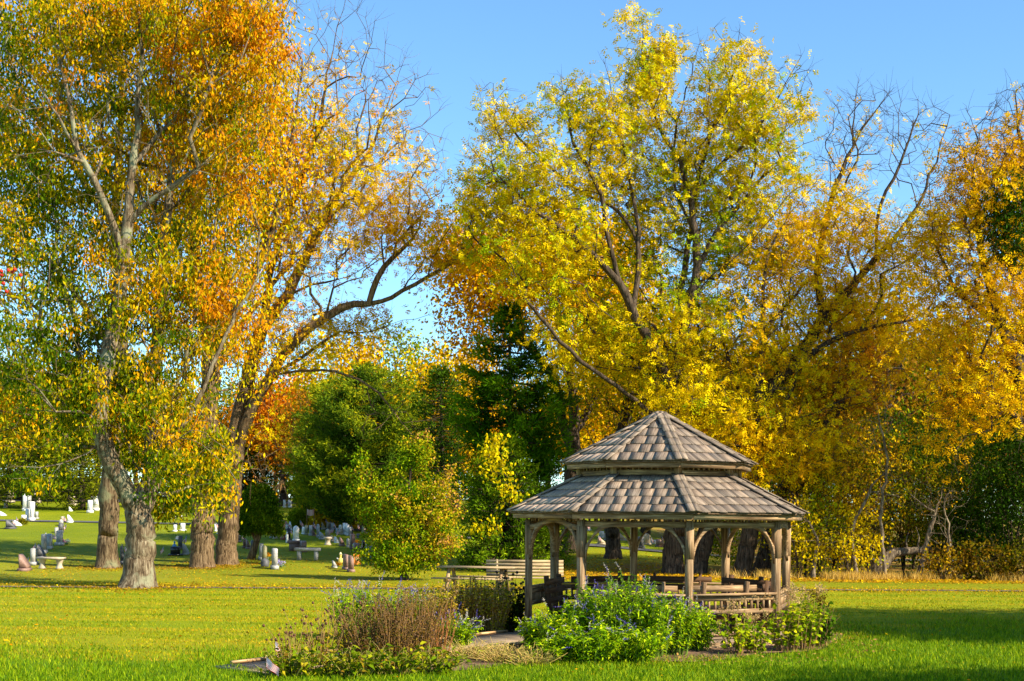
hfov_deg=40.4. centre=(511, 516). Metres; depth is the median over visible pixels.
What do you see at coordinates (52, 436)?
woodland tree
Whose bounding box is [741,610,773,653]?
hydrangea plant
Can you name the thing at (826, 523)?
wild shrub
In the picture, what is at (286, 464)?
woodland tree
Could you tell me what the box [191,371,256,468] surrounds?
woodland tree
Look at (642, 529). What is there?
woodland tree
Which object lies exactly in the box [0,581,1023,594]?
leaf litter
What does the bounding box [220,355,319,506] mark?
woodland tree
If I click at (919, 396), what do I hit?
woodland tree
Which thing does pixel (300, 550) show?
granite bench
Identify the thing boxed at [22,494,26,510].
gravestone
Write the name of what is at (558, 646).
salvia plant
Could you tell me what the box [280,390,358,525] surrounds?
pine tree
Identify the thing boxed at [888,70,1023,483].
deciduous tree
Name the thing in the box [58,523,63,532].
gravestone
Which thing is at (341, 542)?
gravestone
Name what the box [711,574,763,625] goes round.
bench
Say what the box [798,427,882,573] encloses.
wild shrub
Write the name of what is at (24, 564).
gravestone
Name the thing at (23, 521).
shrub
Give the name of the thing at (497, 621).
shrub
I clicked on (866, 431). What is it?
wild shrub
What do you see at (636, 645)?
salvia plant
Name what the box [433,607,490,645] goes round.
salvia plant
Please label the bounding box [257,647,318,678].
plant
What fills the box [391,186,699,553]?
deciduous tree
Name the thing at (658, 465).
gazebo
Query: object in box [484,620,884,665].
fallen leaves
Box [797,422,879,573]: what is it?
wild shrub
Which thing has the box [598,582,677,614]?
bench
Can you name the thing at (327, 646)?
coneflower plant
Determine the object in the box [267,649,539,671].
flower bed
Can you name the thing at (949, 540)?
bare sapling
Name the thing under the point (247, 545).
gravestone
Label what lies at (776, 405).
woodland tree
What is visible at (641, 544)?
gravestone
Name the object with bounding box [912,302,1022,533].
woodland tree
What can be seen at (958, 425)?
wild shrub
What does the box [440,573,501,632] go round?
shrub
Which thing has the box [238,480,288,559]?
cypress tree
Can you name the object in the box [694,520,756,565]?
wild shrub
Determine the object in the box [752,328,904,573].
old tree
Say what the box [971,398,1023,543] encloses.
wild shrub
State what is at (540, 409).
woodland tree
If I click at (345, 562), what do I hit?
gravestone
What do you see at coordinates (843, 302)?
walnut tree
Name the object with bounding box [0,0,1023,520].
sky
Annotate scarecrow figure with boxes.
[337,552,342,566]
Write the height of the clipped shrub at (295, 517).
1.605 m
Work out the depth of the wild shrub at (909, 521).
56.83 m
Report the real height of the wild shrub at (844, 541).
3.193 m
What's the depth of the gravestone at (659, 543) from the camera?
75.64 m
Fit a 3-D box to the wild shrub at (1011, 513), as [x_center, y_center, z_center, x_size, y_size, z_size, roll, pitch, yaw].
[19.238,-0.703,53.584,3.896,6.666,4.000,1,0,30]
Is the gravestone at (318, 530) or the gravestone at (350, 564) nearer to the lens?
the gravestone at (350, 564)
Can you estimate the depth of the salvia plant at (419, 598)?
26.18 m
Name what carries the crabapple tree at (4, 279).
on the ground at (81, 536)
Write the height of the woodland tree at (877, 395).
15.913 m
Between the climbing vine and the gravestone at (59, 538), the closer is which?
the climbing vine
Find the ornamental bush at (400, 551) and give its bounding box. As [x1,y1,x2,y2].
[342,428,471,579]
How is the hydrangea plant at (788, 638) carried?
on the flower bed at (720, 650)
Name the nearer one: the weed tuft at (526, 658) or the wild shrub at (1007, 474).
the weed tuft at (526, 658)
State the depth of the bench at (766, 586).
25.55 m
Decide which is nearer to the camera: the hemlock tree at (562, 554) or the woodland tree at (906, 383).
the hemlock tree at (562, 554)
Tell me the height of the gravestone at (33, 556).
0.703 m
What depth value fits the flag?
18.64 m
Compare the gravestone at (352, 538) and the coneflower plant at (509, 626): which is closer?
the coneflower plant at (509, 626)
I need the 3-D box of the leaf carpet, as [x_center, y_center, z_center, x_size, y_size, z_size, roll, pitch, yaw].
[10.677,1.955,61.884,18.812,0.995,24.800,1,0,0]
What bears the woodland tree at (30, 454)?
on the ground at (81, 536)
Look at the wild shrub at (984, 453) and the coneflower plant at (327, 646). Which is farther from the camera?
the wild shrub at (984, 453)
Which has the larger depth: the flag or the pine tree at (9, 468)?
the pine tree at (9, 468)
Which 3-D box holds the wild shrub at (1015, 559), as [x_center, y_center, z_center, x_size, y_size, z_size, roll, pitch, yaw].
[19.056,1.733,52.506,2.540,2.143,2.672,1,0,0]
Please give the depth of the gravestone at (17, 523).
87.13 m
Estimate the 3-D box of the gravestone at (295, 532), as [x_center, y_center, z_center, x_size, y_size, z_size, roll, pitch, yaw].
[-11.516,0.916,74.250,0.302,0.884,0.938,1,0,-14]
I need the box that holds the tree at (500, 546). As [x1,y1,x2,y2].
[445,428,549,571]
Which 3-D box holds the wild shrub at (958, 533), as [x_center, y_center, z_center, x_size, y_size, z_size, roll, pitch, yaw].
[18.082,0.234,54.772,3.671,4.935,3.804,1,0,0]
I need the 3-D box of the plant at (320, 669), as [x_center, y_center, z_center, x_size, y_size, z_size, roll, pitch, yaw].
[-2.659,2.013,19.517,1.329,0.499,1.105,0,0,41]
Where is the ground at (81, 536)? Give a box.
[0,499,1023,680]
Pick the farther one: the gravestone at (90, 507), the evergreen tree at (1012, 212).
the gravestone at (90, 507)
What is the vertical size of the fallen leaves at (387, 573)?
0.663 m
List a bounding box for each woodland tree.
[0,354,60,498]
[1,421,49,471]
[14,368,95,501]
[87,383,182,489]
[140,378,194,468]
[173,410,246,500]
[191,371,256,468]
[217,383,270,471]
[217,395,272,472]
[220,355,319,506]
[242,431,289,488]
[256,382,317,485]
[263,318,407,478]
[268,450,312,486]
[325,314,454,458]
[394,331,527,521]
[449,407,504,509]
[474,359,532,448]
[513,368,579,484]
[520,398,581,485]
[530,352,640,520]
[545,383,613,451]
[566,313,705,533]
[608,350,723,431]
[682,340,807,542]
[697,335,876,495]
[801,267,983,549]
[810,300,941,529]
[851,309,1014,545]
[868,334,954,534]
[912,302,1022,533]
[913,339,1008,544]
[948,326,1019,500]
[971,334,1023,464]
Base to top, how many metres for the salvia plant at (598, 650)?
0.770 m
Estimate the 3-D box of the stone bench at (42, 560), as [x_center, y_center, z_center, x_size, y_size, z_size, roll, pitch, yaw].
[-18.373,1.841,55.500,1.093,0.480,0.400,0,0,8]
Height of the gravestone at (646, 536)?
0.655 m
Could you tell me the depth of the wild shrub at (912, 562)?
60.95 m
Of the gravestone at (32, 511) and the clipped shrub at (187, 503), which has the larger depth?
the clipped shrub at (187, 503)
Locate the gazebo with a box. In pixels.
[506,411,809,647]
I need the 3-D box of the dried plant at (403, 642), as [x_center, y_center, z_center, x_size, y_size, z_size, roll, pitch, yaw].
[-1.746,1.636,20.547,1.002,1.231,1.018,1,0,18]
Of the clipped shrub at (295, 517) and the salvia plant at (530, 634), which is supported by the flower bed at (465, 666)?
the salvia plant at (530, 634)
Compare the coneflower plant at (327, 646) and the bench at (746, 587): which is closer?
the coneflower plant at (327, 646)
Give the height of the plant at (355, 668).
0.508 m
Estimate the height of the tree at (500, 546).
6.550 m
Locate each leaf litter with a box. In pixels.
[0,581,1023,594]
[3,556,310,593]
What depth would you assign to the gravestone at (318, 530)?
78.02 m
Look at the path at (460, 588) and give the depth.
42.63 m
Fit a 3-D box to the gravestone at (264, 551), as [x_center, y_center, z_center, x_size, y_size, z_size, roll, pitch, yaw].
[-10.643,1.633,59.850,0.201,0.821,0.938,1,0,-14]
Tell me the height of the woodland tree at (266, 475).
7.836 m
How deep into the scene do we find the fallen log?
53.85 m
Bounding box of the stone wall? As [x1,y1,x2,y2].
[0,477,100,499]
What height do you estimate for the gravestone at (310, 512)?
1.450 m
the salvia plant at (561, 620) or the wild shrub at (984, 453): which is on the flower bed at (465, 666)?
the salvia plant at (561, 620)
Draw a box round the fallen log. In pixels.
[863,527,931,577]
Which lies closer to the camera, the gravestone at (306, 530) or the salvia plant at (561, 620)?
the salvia plant at (561, 620)
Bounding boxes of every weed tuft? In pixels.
[442,637,508,659]
[462,637,533,662]
[494,642,566,665]
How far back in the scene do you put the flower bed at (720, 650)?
23.21 m
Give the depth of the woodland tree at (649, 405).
90.34 m
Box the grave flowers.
[278,560,286,566]
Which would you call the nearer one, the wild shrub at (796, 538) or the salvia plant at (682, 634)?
the salvia plant at (682, 634)
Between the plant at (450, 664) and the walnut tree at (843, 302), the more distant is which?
the walnut tree at (843, 302)
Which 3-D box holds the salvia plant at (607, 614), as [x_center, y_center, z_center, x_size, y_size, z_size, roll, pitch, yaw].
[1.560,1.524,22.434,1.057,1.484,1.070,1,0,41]
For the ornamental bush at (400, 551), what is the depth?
48.58 m
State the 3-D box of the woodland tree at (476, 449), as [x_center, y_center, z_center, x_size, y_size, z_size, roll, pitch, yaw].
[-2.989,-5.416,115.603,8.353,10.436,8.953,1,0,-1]
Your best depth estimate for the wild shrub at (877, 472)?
56.06 m
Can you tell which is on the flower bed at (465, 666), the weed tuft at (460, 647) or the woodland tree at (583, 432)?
the weed tuft at (460, 647)
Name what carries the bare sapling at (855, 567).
on the ground at (81, 536)
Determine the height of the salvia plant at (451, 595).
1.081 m
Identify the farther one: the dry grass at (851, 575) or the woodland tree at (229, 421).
the woodland tree at (229, 421)
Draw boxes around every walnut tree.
[215,0,511,564]
[427,0,834,573]
[672,178,860,575]
[693,68,974,573]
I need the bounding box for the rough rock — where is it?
[260,558,268,566]
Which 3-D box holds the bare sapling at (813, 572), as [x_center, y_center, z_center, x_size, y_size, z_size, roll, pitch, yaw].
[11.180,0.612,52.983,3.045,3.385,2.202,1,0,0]
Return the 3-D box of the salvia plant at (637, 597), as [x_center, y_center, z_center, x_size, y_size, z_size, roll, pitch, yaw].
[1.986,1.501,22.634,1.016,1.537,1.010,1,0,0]
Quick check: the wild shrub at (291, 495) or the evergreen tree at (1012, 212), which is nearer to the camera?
the evergreen tree at (1012, 212)
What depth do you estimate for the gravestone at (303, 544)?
66.86 m
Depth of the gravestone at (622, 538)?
79.67 m
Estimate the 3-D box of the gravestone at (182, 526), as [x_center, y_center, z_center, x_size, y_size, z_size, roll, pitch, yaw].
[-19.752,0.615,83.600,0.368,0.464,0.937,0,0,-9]
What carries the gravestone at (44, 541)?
on the ground at (81, 536)
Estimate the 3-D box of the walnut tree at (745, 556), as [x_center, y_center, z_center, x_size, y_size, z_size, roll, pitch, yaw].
[10.134,-5.493,55.833,7.798,16.106,8.305,1,0,0]
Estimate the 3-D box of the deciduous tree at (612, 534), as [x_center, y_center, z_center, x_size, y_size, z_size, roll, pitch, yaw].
[5.547,-4.293,64.385,8.250,12.892,8.489,1,0,0]
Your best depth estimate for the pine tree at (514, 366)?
60.40 m
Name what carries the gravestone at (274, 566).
on the ground at (81, 536)
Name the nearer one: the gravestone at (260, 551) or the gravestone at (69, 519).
the gravestone at (260, 551)
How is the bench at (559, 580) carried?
on the gazebo
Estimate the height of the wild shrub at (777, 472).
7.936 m
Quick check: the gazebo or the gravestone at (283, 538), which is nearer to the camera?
the gazebo
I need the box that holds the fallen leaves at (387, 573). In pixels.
[1,547,1023,593]
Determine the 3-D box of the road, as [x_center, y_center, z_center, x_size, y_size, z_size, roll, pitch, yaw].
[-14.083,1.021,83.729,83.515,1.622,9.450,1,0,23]
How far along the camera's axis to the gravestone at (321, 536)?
76.37 m
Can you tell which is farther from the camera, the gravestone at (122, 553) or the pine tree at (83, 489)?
the pine tree at (83, 489)
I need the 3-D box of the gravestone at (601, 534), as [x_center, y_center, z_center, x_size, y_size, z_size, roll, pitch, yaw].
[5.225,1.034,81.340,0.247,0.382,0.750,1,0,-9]
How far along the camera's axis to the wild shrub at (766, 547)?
57.48 m
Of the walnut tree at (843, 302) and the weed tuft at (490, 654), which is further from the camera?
the walnut tree at (843, 302)
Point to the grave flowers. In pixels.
(280, 563)
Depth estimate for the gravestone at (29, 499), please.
107.33 m
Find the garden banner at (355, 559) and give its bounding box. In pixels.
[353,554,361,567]
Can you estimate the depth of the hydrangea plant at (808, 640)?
23.70 m
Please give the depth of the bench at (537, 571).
42.30 m
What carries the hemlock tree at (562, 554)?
on the ground at (81, 536)
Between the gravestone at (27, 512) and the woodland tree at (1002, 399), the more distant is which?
the gravestone at (27, 512)
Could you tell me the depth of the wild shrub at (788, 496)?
55.85 m
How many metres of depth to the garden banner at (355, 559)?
58.30 m
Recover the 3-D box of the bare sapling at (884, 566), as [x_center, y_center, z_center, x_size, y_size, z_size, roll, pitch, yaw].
[13.998,-1.183,53.061,1.722,6.973,2.214,0,0,39]
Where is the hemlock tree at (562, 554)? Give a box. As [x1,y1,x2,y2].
[520,479,576,566]
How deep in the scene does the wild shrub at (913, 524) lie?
56.68 m
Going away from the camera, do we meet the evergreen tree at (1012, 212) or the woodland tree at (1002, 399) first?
the evergreen tree at (1012, 212)
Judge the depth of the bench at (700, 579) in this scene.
28.54 m
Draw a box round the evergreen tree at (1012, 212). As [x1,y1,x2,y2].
[953,167,1023,541]
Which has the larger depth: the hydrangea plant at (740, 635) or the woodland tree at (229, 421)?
the woodland tree at (229, 421)
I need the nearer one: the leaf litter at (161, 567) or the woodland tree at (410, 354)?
the leaf litter at (161, 567)
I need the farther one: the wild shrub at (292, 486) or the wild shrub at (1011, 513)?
the wild shrub at (292, 486)
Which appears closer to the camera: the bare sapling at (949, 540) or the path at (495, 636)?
the path at (495, 636)
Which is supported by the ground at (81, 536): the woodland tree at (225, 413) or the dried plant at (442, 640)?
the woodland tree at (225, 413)
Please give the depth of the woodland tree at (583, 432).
134.79 m
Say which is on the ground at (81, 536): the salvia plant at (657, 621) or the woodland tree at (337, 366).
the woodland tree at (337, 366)
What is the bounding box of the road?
[0,519,984,561]
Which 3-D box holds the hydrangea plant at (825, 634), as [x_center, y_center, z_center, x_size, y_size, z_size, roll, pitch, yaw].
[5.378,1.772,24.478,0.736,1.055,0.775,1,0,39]
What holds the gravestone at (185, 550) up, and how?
on the ground at (81, 536)
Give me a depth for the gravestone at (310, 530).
79.74 m
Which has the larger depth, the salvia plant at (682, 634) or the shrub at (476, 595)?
the shrub at (476, 595)
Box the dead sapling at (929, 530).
[904,474,974,573]
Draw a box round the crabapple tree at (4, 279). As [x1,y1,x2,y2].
[0,261,22,293]
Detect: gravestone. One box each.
[4,520,16,528]
[14,520,21,525]
[17,554,31,570]
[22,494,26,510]
[25,509,29,519]
[26,495,31,508]
[28,502,35,519]
[29,548,38,564]
[37,544,46,556]
[41,534,47,553]
[47,534,52,548]
[54,530,64,545]
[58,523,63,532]
[67,515,73,522]
[86,500,93,512]
[93,496,99,510]
[120,546,124,563]
[168,546,182,555]
[178,536,182,548]
[179,523,186,530]
[182,543,189,554]
[245,539,249,548]
[258,543,263,559]
[261,545,266,560]
[270,548,278,569]
[280,520,285,539]
[287,528,290,539]
[292,526,299,539]
[300,541,306,551]
[304,525,308,534]
[307,508,314,515]
[308,525,312,535]
[316,524,319,537]
[319,532,324,539]
[325,529,330,536]
[338,537,344,545]
[342,554,348,569]
[343,523,347,534]
[347,555,354,571]
[349,534,354,548]
[353,543,359,552]
[599,531,603,537]
[620,534,626,540]
[638,537,644,547]
[643,533,650,544]
[655,539,663,546]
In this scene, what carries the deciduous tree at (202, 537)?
on the ground at (81, 536)
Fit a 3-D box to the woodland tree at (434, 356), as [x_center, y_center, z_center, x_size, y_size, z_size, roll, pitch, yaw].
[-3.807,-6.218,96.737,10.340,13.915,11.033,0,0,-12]
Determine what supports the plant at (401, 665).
on the ground at (81, 536)
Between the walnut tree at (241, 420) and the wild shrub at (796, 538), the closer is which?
the wild shrub at (796, 538)
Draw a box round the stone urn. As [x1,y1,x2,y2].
[324,537,331,544]
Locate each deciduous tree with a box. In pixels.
[0,0,291,568]
[0,0,323,588]
[118,0,365,568]
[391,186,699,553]
[552,282,712,558]
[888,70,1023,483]
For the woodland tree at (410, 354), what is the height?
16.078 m
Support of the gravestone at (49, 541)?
on the ground at (81, 536)
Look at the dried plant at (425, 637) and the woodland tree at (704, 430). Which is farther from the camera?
the woodland tree at (704, 430)
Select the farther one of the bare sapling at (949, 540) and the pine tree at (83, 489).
the pine tree at (83, 489)
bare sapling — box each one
[787,490,839,576]
[829,458,920,571]
[854,397,899,573]
[911,488,969,576]
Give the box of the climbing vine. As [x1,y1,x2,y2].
[462,432,529,539]
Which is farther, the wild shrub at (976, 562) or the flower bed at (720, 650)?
the wild shrub at (976, 562)
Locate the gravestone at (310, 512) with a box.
[307,508,314,515]
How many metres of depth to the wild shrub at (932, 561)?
52.72 m
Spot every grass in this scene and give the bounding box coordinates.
[0,579,1023,665]
[710,567,1023,581]
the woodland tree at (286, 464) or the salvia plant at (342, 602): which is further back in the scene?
the woodland tree at (286, 464)
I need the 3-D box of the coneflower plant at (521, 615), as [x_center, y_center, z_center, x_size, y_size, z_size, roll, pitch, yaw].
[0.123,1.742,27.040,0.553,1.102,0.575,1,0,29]
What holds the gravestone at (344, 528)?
on the ground at (81, 536)
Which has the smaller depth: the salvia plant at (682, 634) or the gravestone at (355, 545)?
the salvia plant at (682, 634)
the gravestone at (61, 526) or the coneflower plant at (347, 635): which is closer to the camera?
the coneflower plant at (347, 635)
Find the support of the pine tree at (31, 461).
on the ground at (81, 536)
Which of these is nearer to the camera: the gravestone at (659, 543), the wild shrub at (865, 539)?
the wild shrub at (865, 539)
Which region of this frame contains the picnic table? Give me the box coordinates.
[431,565,521,592]
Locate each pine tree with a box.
[0,393,77,507]
[0,417,26,503]
[22,418,139,509]
[134,454,218,507]
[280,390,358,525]
[282,358,444,529]
[440,297,587,553]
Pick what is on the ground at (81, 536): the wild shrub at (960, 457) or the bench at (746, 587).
the wild shrub at (960, 457)
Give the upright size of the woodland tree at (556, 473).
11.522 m
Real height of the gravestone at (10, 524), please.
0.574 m
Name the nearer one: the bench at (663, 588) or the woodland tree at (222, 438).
the bench at (663, 588)
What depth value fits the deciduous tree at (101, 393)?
42.22 m
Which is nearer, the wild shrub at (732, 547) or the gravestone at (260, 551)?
the wild shrub at (732, 547)
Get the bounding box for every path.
[0,586,1022,590]
[216,630,526,674]
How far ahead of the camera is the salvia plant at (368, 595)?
25.57 m
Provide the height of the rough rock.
0.438 m
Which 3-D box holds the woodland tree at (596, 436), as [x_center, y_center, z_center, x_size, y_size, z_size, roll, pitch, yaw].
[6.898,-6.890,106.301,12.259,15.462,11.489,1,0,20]
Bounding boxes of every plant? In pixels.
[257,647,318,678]
[262,622,323,658]
[278,642,373,677]
[283,601,347,664]
[315,596,374,661]
[316,640,404,678]
[322,578,373,636]
[334,593,407,658]
[344,571,401,636]
[356,586,427,667]
[357,637,444,675]
[369,577,427,626]
[369,587,431,645]
[386,585,452,662]
[393,641,475,674]
[402,583,448,635]
[414,598,458,660]
[417,582,479,636]
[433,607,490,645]
[437,581,465,615]
[489,570,524,631]
[508,581,532,629]
[514,611,551,651]
[519,631,581,662]
[534,598,588,653]
[547,616,634,663]
[558,576,615,643]
[577,574,648,656]
[600,618,673,663]
[604,562,662,631]
[628,576,690,656]
[648,587,706,654]
[665,596,718,650]
[713,596,754,653]
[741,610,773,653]
[752,586,816,652]
[780,582,830,649]
[800,589,842,646]
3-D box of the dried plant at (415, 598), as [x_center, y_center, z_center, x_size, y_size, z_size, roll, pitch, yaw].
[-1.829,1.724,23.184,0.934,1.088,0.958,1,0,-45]
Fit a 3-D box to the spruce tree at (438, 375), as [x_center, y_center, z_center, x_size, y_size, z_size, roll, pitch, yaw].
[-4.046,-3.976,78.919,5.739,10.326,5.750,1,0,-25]
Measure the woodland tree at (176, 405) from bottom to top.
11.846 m
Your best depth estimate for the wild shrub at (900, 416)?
68.98 m
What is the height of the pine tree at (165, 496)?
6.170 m
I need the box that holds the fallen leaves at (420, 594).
[5,587,1018,680]
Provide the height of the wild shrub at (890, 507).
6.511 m
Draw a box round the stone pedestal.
[287,540,300,550]
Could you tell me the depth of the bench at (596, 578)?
28.33 m
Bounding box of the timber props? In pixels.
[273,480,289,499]
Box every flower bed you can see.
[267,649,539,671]
[569,632,842,661]
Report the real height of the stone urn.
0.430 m
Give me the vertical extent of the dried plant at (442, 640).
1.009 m
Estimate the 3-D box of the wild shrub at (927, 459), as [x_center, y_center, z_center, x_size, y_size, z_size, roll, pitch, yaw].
[17.273,-1.062,57.018,4.029,7.299,3.411,1,0,0]
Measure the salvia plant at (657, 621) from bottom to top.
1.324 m
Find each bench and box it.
[36,557,65,568]
[294,548,320,559]
[486,559,563,587]
[544,574,575,618]
[571,572,630,599]
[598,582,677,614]
[642,572,711,605]
[693,581,756,630]
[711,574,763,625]
[747,578,770,629]
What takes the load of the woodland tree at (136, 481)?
on the ground at (81, 536)
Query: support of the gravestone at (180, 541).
on the ground at (81, 536)
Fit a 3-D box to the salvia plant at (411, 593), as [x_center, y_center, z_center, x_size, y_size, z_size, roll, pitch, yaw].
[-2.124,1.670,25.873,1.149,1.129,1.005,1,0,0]
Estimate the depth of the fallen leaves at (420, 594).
28.36 m
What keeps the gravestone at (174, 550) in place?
on the ground at (81, 536)
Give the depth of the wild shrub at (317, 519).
88.57 m
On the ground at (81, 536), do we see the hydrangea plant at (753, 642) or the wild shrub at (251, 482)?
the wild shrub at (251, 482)
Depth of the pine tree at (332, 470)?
83.59 m
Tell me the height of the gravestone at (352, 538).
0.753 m
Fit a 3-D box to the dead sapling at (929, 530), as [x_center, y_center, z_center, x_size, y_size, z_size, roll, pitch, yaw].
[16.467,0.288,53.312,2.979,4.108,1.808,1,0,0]
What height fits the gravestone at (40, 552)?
0.624 m
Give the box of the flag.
[265,655,279,678]
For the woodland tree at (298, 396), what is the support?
on the ground at (81, 536)
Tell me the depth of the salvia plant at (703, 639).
23.34 m
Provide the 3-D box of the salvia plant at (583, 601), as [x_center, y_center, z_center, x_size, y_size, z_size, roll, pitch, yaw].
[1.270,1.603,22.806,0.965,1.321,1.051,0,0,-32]
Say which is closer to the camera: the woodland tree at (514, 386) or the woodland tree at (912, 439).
the woodland tree at (912, 439)
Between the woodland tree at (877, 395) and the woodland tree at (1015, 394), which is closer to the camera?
the woodland tree at (1015, 394)
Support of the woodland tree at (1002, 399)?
on the ground at (81, 536)
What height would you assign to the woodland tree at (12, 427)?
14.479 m
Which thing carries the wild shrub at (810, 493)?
on the ground at (81, 536)
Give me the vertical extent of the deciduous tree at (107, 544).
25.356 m
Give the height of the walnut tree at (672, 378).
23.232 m
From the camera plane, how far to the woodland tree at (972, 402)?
86.23 m
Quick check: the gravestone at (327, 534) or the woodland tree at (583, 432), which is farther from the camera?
the woodland tree at (583, 432)
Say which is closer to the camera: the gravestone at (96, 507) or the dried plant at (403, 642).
the dried plant at (403, 642)
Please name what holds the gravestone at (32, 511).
on the ground at (81, 536)
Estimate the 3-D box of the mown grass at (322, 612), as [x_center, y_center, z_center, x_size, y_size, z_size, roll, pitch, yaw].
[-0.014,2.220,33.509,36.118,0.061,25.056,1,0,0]
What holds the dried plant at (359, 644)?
on the flower bed at (465, 666)
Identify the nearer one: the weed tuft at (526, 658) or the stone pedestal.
the weed tuft at (526, 658)
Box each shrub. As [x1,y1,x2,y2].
[17,518,28,524]
[181,481,191,516]
[218,470,278,500]
[272,477,301,502]
[282,474,333,498]
[285,506,310,526]
[298,498,381,527]
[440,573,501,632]
[467,576,515,631]
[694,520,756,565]
[743,413,841,540]
[754,520,801,568]
[759,494,838,577]
[766,412,859,566]
[767,416,846,574]
[791,470,849,576]
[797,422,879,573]
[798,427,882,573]
[809,503,888,574]
[821,411,908,563]
[829,401,941,555]
[829,403,926,562]
[833,485,895,572]
[838,422,926,572]
[862,411,948,574]
[865,416,955,568]
[889,402,982,574]
[891,462,976,574]
[906,403,1012,547]
[913,540,971,579]
[918,396,1023,536]
[924,395,1006,573]
[928,461,1020,577]
[947,534,1021,580]
[959,423,1023,569]
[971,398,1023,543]
[986,534,1023,580]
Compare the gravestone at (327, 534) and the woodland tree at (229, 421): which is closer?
the gravestone at (327, 534)
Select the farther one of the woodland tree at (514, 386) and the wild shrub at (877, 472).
the woodland tree at (514, 386)
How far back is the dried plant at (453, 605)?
25.51 m
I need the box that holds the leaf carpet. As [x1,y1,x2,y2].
[549,546,1023,583]
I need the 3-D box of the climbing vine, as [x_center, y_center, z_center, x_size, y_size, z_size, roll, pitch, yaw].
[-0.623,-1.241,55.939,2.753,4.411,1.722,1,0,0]
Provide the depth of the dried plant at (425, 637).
20.98 m
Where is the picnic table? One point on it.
(453, 577)
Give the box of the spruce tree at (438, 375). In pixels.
[390,357,485,535]
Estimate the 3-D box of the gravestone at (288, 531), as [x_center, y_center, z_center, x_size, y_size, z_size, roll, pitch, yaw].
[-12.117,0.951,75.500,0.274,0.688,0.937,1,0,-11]
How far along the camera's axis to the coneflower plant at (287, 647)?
20.01 m

